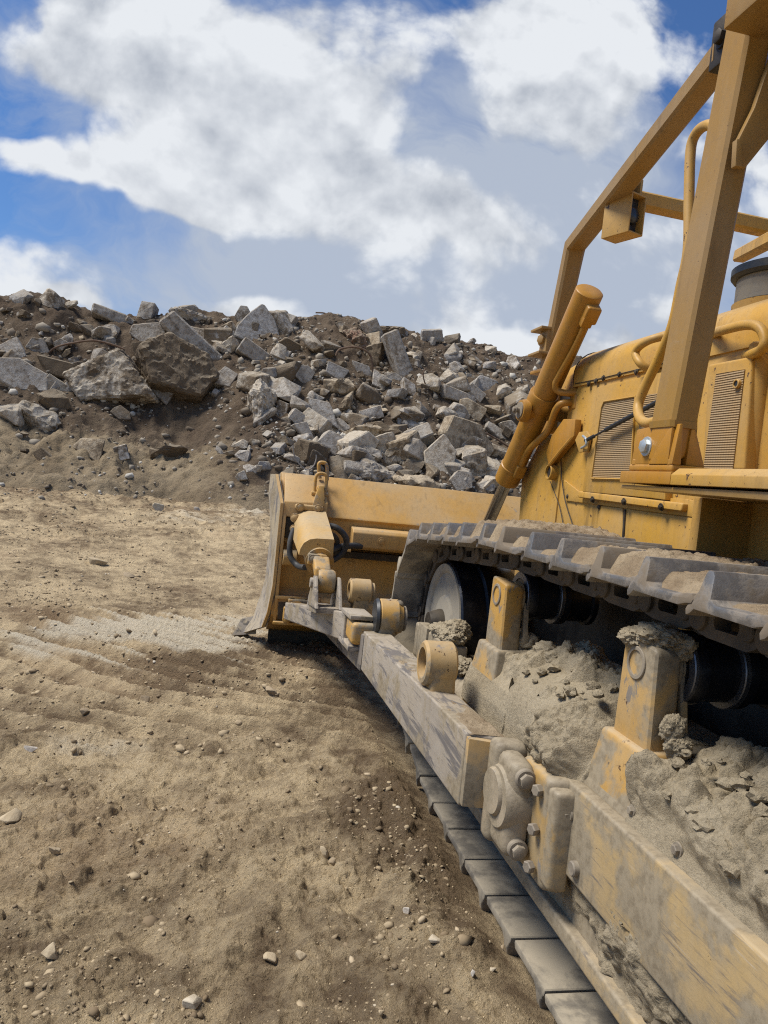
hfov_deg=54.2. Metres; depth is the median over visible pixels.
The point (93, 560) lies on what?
stone
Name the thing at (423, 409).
concrete chunk
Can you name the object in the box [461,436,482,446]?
concrete chunk
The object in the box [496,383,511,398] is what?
concrete chunk
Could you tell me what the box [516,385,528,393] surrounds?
concrete chunk
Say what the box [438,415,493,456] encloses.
concrete slab
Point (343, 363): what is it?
concrete chunk
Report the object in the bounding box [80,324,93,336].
concrete chunk
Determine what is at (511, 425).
concrete slab
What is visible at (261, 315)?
concrete slab
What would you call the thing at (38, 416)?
concrete chunk
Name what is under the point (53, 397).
concrete chunk
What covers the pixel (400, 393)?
concrete chunk
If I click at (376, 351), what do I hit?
concrete chunk
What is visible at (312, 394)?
concrete chunk
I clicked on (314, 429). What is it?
concrete chunk
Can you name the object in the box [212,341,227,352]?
concrete chunk
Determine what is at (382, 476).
concrete chunk
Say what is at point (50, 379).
concrete chunk
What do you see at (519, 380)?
concrete chunk
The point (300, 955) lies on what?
stone
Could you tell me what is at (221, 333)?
concrete chunk
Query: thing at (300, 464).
bent wire
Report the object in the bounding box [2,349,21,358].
concrete chunk
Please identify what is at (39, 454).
concrete chunk
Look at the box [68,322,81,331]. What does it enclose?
concrete chunk
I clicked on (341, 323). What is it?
concrete chunk
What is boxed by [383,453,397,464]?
concrete chunk
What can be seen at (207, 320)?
concrete chunk
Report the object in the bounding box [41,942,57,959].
stone
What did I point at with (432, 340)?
concrete chunk
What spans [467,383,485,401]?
concrete chunk
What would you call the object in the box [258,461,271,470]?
concrete chunk
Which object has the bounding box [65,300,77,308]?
concrete chunk
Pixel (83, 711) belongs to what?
stone
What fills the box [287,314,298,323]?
concrete chunk
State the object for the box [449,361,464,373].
concrete chunk
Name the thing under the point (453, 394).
concrete chunk
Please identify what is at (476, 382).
concrete chunk
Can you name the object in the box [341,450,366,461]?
concrete chunk
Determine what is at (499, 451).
concrete chunk
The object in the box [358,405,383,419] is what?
concrete chunk
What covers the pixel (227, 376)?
concrete chunk
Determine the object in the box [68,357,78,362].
concrete chunk
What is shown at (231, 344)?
concrete chunk
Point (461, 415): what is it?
concrete slab
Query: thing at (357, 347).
bent bar
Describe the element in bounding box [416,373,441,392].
concrete chunk
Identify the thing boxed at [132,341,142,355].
concrete chunk
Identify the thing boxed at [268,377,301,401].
concrete chunk
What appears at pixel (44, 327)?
rubble crumbs
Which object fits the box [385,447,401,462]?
concrete chunk
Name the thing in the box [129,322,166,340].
concrete slab
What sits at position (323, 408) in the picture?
concrete chunk
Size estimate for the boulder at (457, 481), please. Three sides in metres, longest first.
0.646 x 0.556 x 0.293 m
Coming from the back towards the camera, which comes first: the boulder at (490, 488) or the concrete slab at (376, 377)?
the concrete slab at (376, 377)
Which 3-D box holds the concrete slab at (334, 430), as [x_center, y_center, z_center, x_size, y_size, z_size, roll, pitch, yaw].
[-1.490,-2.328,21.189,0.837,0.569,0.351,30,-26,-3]
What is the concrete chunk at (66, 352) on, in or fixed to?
on the rubble mound
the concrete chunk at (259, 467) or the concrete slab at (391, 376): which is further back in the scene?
the concrete slab at (391, 376)
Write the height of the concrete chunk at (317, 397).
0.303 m
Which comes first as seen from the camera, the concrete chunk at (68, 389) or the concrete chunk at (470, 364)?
the concrete chunk at (68, 389)
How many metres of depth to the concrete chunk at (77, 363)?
21.28 m
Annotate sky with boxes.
[0,0,767,356]
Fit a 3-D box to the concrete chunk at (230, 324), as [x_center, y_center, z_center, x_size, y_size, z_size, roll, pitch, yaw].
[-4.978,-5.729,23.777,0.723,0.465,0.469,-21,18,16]
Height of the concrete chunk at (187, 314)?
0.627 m
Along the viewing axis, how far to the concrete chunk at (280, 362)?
22.59 m
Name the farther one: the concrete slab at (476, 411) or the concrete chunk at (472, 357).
the concrete chunk at (472, 357)
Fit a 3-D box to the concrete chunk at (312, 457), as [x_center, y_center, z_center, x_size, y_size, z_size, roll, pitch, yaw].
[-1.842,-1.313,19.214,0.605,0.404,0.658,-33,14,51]
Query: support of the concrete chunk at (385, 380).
on the rubble mound
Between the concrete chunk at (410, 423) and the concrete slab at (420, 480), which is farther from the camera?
the concrete chunk at (410, 423)
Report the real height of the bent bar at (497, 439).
0.517 m
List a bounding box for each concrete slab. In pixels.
[0,337,26,356]
[0,358,48,391]
[25,337,48,352]
[37,355,75,378]
[91,303,133,323]
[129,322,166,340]
[159,311,222,360]
[191,326,203,337]
[234,304,278,340]
[234,305,249,321]
[270,346,290,360]
[290,421,313,439]
[318,430,343,455]
[326,361,348,378]
[331,421,346,432]
[352,360,371,376]
[372,369,385,388]
[384,373,401,380]
[392,474,439,488]
[400,377,415,394]
[423,434,456,475]
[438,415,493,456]
[449,408,465,418]
[459,398,486,420]
[476,375,496,390]
[484,421,506,438]
[498,420,516,434]
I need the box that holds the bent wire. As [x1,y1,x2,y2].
[292,445,316,469]
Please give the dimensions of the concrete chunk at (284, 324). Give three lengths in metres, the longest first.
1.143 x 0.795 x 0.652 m
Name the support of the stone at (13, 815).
on the ground
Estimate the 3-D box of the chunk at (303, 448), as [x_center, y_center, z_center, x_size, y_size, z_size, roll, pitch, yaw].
[-2.026,-1.504,19.461,0.937,0.762,0.798,8,3,37]
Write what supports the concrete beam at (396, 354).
on the rubble mound
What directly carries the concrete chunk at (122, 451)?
on the rubble mound
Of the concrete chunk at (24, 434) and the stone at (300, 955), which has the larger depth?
the concrete chunk at (24, 434)
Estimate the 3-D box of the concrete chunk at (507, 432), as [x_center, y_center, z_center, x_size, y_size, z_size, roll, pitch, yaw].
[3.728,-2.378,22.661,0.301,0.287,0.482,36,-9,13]
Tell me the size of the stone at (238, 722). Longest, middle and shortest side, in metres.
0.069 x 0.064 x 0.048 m
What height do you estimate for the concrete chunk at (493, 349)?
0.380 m
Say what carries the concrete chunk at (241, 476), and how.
on the rubble mound
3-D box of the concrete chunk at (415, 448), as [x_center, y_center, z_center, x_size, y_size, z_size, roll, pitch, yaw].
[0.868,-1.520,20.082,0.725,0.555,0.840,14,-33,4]
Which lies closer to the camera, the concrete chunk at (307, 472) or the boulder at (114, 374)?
the concrete chunk at (307, 472)
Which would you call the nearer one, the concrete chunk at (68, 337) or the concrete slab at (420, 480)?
the concrete slab at (420, 480)
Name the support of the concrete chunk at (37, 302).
on the rubble mound
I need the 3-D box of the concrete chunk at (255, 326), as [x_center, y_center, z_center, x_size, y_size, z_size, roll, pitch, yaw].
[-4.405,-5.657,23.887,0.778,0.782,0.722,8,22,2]
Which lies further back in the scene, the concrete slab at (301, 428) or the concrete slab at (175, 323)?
the concrete slab at (175, 323)
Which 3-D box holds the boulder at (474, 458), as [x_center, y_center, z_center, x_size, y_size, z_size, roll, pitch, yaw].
[2.457,-1.305,20.426,0.744,1.060,0.508,6,2,2]
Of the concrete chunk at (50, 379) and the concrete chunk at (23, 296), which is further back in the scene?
the concrete chunk at (23, 296)
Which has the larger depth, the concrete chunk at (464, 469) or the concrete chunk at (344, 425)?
the concrete chunk at (344, 425)
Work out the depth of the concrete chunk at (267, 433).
19.67 m
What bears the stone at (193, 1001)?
on the ground
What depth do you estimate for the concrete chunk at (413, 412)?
21.47 m
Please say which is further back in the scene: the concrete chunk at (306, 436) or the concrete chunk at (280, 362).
the concrete chunk at (280, 362)
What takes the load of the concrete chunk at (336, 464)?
on the rubble mound
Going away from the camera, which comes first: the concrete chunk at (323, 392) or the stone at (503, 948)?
the stone at (503, 948)
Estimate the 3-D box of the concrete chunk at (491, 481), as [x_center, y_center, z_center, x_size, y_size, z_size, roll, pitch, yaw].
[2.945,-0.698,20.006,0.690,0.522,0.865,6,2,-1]
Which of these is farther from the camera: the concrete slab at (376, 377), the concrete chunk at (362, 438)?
the concrete slab at (376, 377)
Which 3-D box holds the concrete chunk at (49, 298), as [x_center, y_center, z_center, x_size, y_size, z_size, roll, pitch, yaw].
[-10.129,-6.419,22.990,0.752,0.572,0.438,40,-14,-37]
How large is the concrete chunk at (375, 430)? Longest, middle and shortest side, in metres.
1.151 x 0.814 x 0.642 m
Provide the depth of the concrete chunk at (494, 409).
23.10 m
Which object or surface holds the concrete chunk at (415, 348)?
on the rubble mound
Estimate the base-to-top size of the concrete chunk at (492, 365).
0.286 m
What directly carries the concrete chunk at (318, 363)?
on the rubble mound
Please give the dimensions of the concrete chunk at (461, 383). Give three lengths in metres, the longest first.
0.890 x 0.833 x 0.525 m
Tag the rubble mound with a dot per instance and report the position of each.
(181, 480)
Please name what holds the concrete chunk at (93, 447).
on the rubble mound
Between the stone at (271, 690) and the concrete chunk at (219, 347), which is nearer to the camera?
the stone at (271, 690)
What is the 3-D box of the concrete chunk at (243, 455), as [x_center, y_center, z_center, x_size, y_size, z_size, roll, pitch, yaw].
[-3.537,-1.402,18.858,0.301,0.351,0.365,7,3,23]
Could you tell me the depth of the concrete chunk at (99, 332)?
22.45 m
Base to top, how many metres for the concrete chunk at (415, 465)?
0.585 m
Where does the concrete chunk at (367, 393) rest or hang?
on the rubble mound
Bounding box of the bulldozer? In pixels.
[232,0,767,1023]
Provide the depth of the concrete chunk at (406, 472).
19.46 m
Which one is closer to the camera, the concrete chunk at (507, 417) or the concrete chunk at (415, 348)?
the concrete chunk at (507, 417)
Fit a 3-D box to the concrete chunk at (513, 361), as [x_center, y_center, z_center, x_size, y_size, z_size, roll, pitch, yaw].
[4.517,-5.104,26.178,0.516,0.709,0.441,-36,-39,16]
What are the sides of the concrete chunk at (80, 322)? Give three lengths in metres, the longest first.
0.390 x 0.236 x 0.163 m
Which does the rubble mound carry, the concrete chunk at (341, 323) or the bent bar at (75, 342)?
the bent bar at (75, 342)
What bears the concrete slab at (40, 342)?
on the rubble mound
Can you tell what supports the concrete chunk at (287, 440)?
on the rubble mound
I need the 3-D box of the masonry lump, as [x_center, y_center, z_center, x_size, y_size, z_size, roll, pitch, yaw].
[-0.801,-5.533,24.421,1.283,0.974,0.890,43,-18,-12]
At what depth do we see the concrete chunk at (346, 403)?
21.79 m
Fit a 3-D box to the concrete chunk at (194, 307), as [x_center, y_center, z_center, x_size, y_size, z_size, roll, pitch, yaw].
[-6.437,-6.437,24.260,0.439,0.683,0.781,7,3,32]
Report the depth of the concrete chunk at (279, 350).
23.03 m
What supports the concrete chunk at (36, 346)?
on the rubble mound
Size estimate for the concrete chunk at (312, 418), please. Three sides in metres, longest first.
0.857 x 0.682 x 0.608 m
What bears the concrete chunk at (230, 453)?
on the rubble mound
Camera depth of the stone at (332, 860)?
3.34 m
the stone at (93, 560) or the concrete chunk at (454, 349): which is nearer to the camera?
the stone at (93, 560)
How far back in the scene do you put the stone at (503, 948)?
2.88 m
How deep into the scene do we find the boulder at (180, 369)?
21.14 m
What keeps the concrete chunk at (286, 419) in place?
on the rubble mound
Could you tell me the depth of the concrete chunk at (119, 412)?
20.33 m
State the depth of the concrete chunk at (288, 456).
18.86 m
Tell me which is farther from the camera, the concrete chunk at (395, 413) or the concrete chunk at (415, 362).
the concrete chunk at (415, 362)
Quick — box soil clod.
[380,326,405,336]
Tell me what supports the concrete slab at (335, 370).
on the rubble mound
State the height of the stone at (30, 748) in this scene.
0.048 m
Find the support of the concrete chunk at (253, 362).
on the rubble mound
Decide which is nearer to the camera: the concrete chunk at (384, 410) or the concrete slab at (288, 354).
the concrete chunk at (384, 410)
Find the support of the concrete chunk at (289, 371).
on the concrete chunk at (284, 388)
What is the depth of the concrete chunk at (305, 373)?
22.43 m
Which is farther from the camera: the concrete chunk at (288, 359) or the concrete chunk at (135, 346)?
the concrete chunk at (288, 359)
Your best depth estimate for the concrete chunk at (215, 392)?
21.51 m
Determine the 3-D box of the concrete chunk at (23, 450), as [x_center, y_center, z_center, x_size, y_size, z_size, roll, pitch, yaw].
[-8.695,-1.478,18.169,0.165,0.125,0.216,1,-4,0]
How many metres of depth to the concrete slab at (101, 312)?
23.30 m
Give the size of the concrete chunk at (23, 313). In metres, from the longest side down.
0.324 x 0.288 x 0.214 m
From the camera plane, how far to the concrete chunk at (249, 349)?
22.96 m
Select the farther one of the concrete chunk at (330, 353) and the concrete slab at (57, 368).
the concrete chunk at (330, 353)
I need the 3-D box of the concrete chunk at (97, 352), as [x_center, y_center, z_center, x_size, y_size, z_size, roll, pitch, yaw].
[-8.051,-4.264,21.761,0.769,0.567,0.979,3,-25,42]
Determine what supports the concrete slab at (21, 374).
on the rubble mound
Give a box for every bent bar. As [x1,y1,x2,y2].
[48,339,124,353]
[335,346,373,372]
[485,432,508,446]
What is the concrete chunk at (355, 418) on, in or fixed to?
on the rubble mound
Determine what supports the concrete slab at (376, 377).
on the rubble mound
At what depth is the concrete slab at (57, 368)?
21.10 m
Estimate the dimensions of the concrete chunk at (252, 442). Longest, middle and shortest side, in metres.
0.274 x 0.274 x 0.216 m
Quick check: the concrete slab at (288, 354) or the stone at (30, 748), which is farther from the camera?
the concrete slab at (288, 354)
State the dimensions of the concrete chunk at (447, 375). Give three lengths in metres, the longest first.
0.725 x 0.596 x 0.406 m
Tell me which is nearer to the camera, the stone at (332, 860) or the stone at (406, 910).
the stone at (406, 910)
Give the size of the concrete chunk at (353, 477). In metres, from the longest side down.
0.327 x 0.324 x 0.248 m
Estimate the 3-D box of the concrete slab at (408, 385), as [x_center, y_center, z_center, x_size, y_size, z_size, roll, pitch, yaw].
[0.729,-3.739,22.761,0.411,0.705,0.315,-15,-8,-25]
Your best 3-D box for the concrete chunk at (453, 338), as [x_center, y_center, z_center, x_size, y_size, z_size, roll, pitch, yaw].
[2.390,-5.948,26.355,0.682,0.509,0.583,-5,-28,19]
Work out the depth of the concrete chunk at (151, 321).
23.03 m
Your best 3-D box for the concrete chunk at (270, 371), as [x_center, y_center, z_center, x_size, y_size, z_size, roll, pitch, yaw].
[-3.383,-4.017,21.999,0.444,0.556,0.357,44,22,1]
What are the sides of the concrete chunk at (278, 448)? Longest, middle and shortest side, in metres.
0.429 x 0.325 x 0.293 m
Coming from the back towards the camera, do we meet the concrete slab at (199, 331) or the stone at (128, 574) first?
the concrete slab at (199, 331)
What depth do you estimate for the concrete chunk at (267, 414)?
20.38 m
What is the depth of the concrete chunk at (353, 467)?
19.17 m
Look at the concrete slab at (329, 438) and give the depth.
19.87 m
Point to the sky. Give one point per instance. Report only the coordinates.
(414, 165)
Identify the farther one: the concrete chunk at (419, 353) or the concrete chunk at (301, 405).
the concrete chunk at (419, 353)
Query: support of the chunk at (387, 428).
on the rubble mound
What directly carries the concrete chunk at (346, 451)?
on the rubble mound
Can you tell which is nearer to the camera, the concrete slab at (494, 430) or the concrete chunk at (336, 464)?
the concrete chunk at (336, 464)
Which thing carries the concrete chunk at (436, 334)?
on the rubble mound
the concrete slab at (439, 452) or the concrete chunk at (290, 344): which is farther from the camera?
the concrete chunk at (290, 344)
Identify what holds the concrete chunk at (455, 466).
on the rubble mound
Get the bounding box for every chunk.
[0,404,24,426]
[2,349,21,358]
[9,289,32,303]
[16,309,30,317]
[18,400,61,432]
[19,432,28,436]
[20,448,28,452]
[29,344,39,348]
[33,447,51,460]
[34,298,41,306]
[36,388,70,409]
[39,288,65,307]
[45,337,52,346]
[45,374,66,390]
[50,381,58,389]
[53,338,68,350]
[61,333,72,346]
[62,348,70,356]
[64,382,72,391]
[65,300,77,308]
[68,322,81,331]
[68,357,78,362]
[72,361,82,365]
[73,438,104,460]
[76,319,87,324]
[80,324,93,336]
[91,326,110,338]
[91,348,107,358]
[103,334,115,343]
[104,324,120,337]
[110,405,130,420]
[113,444,129,460]
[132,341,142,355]
[136,301,158,319]
[145,379,172,404]
[146,319,158,322]
[149,444,187,457]
[168,306,211,321]
[178,304,197,311]
[203,327,232,344]
[204,316,210,324]
[211,389,220,396]
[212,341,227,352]
[214,366,237,386]
[215,446,223,453]
[220,321,235,331]
[222,335,239,352]
[223,450,234,455]
[231,439,247,448]
[235,321,258,330]
[235,337,269,360]
[235,450,250,461]
[235,470,247,480]
[236,371,270,392]
[243,464,256,473]
[249,439,259,445]
[251,360,259,364]
[253,407,276,426]
[255,465,261,471]
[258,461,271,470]
[262,367,276,377]
[262,430,275,436]
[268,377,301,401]
[269,310,296,334]
[271,343,286,359]
[271,442,286,454]
[275,361,302,380]
[276,400,289,416]
[276,435,294,445]
[277,360,285,365]
[279,337,299,352]
[280,466,293,473]
[281,416,291,422]
[284,453,299,462]
[285,356,293,362]
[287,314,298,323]
[288,408,304,422]
[290,395,310,412]
[293,433,310,441]
[294,438,328,462]
[295,365,314,382]
[299,330,325,352]
[300,470,310,474]
[303,407,332,437]
[306,449,325,465]
[307,391,317,398]
[308,398,338,429]
[309,395,323,399]
[309,422,321,434]
[311,358,327,367]
[319,388,329,396]
[320,350,334,356]
[321,340,341,350]
[323,378,356,394]
[329,455,348,478]
[335,321,343,328]
[336,418,349,430]
[336,445,376,462]
[337,431,378,448]
[338,361,346,366]
[338,391,353,409]
[339,413,368,425]
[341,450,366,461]
[343,460,363,474]
[345,424,382,436]
[348,474,360,479]
[354,382,381,403]
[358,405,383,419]
[364,342,384,366]
[366,331,383,343]
[366,421,402,435]
[369,405,387,413]
[376,432,394,452]
[378,474,385,479]
[379,374,391,385]
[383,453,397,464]
[385,388,407,398]
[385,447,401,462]
[386,430,420,459]
[386,464,402,471]
[390,406,402,419]
[391,424,406,431]
[397,469,414,475]
[399,406,424,421]
[399,414,419,421]
[400,419,418,427]
[403,422,434,445]
[403,438,426,460]
[403,458,424,474]
[407,351,414,356]
[408,357,421,367]
[412,346,418,351]
[412,402,430,417]
[414,350,422,359]
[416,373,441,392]
[420,329,443,342]
[420,383,429,388]
[426,463,439,478]
[427,337,435,344]
[436,406,457,419]
[439,384,475,401]
[440,368,458,382]
[444,333,460,344]
[444,343,459,354]
[444,354,462,362]
[444,458,465,473]
[446,376,470,392]
[448,402,469,419]
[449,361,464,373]
[453,467,474,480]
[456,447,464,459]
[457,371,467,379]
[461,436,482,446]
[463,359,476,368]
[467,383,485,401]
[469,354,481,364]
[469,378,478,386]
[483,361,496,369]
[483,475,497,488]
[484,405,501,415]
[485,346,496,353]
[491,444,506,459]
[494,414,514,423]
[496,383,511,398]
[502,426,512,438]
[503,390,527,423]
[506,355,522,369]
[516,378,522,382]
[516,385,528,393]
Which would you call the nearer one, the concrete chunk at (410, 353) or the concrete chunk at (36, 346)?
the concrete chunk at (36, 346)
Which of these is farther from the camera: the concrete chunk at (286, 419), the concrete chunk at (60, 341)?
the concrete chunk at (60, 341)
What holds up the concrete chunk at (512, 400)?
on the rubble mound
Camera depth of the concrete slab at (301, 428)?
20.09 m
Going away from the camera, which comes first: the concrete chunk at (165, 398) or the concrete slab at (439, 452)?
the concrete slab at (439, 452)
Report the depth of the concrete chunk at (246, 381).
21.39 m
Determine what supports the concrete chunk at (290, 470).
on the rubble mound
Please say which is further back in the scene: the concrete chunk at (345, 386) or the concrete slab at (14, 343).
the concrete chunk at (345, 386)
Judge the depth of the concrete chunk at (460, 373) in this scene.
24.27 m
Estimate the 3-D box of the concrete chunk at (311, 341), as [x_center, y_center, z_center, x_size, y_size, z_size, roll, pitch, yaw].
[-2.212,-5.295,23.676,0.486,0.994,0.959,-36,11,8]
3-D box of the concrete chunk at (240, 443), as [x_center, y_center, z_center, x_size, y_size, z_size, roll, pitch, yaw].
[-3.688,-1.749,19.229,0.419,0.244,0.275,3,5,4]
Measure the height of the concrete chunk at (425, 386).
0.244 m
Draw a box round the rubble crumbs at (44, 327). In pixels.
[0,300,540,499]
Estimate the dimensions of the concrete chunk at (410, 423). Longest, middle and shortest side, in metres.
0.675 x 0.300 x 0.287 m
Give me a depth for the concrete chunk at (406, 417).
21.47 m
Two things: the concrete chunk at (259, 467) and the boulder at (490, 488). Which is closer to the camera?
the concrete chunk at (259, 467)
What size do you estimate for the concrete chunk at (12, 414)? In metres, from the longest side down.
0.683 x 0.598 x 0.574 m
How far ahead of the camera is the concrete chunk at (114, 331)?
22.61 m
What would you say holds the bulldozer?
on the ground
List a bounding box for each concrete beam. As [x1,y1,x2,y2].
[360,317,381,333]
[380,329,412,376]
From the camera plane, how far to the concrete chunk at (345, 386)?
22.11 m
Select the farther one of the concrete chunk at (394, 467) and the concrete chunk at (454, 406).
the concrete chunk at (454, 406)
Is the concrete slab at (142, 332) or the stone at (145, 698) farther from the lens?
the concrete slab at (142, 332)
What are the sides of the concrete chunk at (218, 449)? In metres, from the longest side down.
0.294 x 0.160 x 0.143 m
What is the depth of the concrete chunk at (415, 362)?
23.87 m
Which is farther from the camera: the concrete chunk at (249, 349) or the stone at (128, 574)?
the concrete chunk at (249, 349)
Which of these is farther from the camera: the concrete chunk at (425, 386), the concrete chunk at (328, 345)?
the concrete chunk at (328, 345)
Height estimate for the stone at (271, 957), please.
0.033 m
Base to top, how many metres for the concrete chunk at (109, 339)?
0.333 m
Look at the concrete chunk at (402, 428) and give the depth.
21.00 m
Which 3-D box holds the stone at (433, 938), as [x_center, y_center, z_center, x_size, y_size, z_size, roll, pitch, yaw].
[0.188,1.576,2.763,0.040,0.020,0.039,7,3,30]
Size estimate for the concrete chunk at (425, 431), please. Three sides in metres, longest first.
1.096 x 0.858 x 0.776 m
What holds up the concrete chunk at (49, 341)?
on the rubble mound
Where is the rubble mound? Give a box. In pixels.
[0,291,584,509]
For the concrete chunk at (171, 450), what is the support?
on the rubble mound
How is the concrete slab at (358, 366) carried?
on the rubble mound
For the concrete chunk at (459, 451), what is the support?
on the rubble mound
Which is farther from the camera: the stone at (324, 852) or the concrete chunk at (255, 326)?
the concrete chunk at (255, 326)
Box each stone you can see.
[0,808,21,823]
[24,746,37,751]
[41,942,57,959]
[48,847,60,853]
[80,708,89,714]
[89,557,107,565]
[123,572,135,577]
[139,695,149,701]
[152,503,163,510]
[182,994,201,1009]
[235,720,241,725]
[263,952,276,963]
[265,686,276,694]
[295,950,305,960]
[320,846,328,858]
[328,857,335,865]
[403,907,409,913]
[428,934,439,942]
[501,944,506,951]
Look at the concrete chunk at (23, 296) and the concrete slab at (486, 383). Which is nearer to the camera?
the concrete chunk at (23, 296)
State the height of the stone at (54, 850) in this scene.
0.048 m
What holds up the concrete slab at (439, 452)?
on the rubble mound
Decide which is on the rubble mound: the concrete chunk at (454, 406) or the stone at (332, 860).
the concrete chunk at (454, 406)
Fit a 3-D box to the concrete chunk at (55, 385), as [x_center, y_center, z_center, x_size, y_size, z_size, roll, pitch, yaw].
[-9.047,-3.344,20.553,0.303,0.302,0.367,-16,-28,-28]
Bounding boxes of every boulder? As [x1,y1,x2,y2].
[62,348,159,403]
[134,332,219,403]
[246,378,276,426]
[342,444,382,461]
[352,458,395,481]
[449,470,471,490]
[462,445,487,476]
[478,479,495,492]
[486,457,499,475]
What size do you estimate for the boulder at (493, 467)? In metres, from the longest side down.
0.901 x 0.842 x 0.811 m
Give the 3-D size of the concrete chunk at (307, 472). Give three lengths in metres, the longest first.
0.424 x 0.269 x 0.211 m
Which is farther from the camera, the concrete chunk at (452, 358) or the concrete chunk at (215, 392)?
the concrete chunk at (452, 358)
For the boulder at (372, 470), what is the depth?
19.25 m
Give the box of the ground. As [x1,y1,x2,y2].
[0,486,556,1023]
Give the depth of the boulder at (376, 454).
19.77 m
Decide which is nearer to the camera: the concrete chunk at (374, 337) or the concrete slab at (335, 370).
the concrete slab at (335, 370)
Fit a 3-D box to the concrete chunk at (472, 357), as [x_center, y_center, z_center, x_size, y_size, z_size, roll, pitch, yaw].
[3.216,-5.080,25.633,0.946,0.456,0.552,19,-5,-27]
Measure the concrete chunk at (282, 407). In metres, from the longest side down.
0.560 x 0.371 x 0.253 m
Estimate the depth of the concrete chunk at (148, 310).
24.02 m
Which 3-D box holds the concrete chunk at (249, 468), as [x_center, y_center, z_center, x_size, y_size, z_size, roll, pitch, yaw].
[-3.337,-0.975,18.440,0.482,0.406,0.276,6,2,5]
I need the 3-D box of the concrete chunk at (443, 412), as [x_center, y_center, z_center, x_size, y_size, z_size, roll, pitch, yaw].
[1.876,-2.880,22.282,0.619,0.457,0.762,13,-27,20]
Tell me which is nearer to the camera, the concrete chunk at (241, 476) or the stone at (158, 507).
the stone at (158, 507)
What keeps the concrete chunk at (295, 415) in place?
on the rubble mound
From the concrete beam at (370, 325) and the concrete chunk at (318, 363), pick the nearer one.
the concrete chunk at (318, 363)
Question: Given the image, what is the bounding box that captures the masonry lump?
[342,327,370,350]
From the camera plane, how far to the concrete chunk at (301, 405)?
20.75 m
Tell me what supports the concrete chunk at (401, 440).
on the rubble mound
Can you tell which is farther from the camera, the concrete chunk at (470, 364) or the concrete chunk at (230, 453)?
the concrete chunk at (470, 364)
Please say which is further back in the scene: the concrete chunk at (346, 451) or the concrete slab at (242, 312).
the concrete slab at (242, 312)

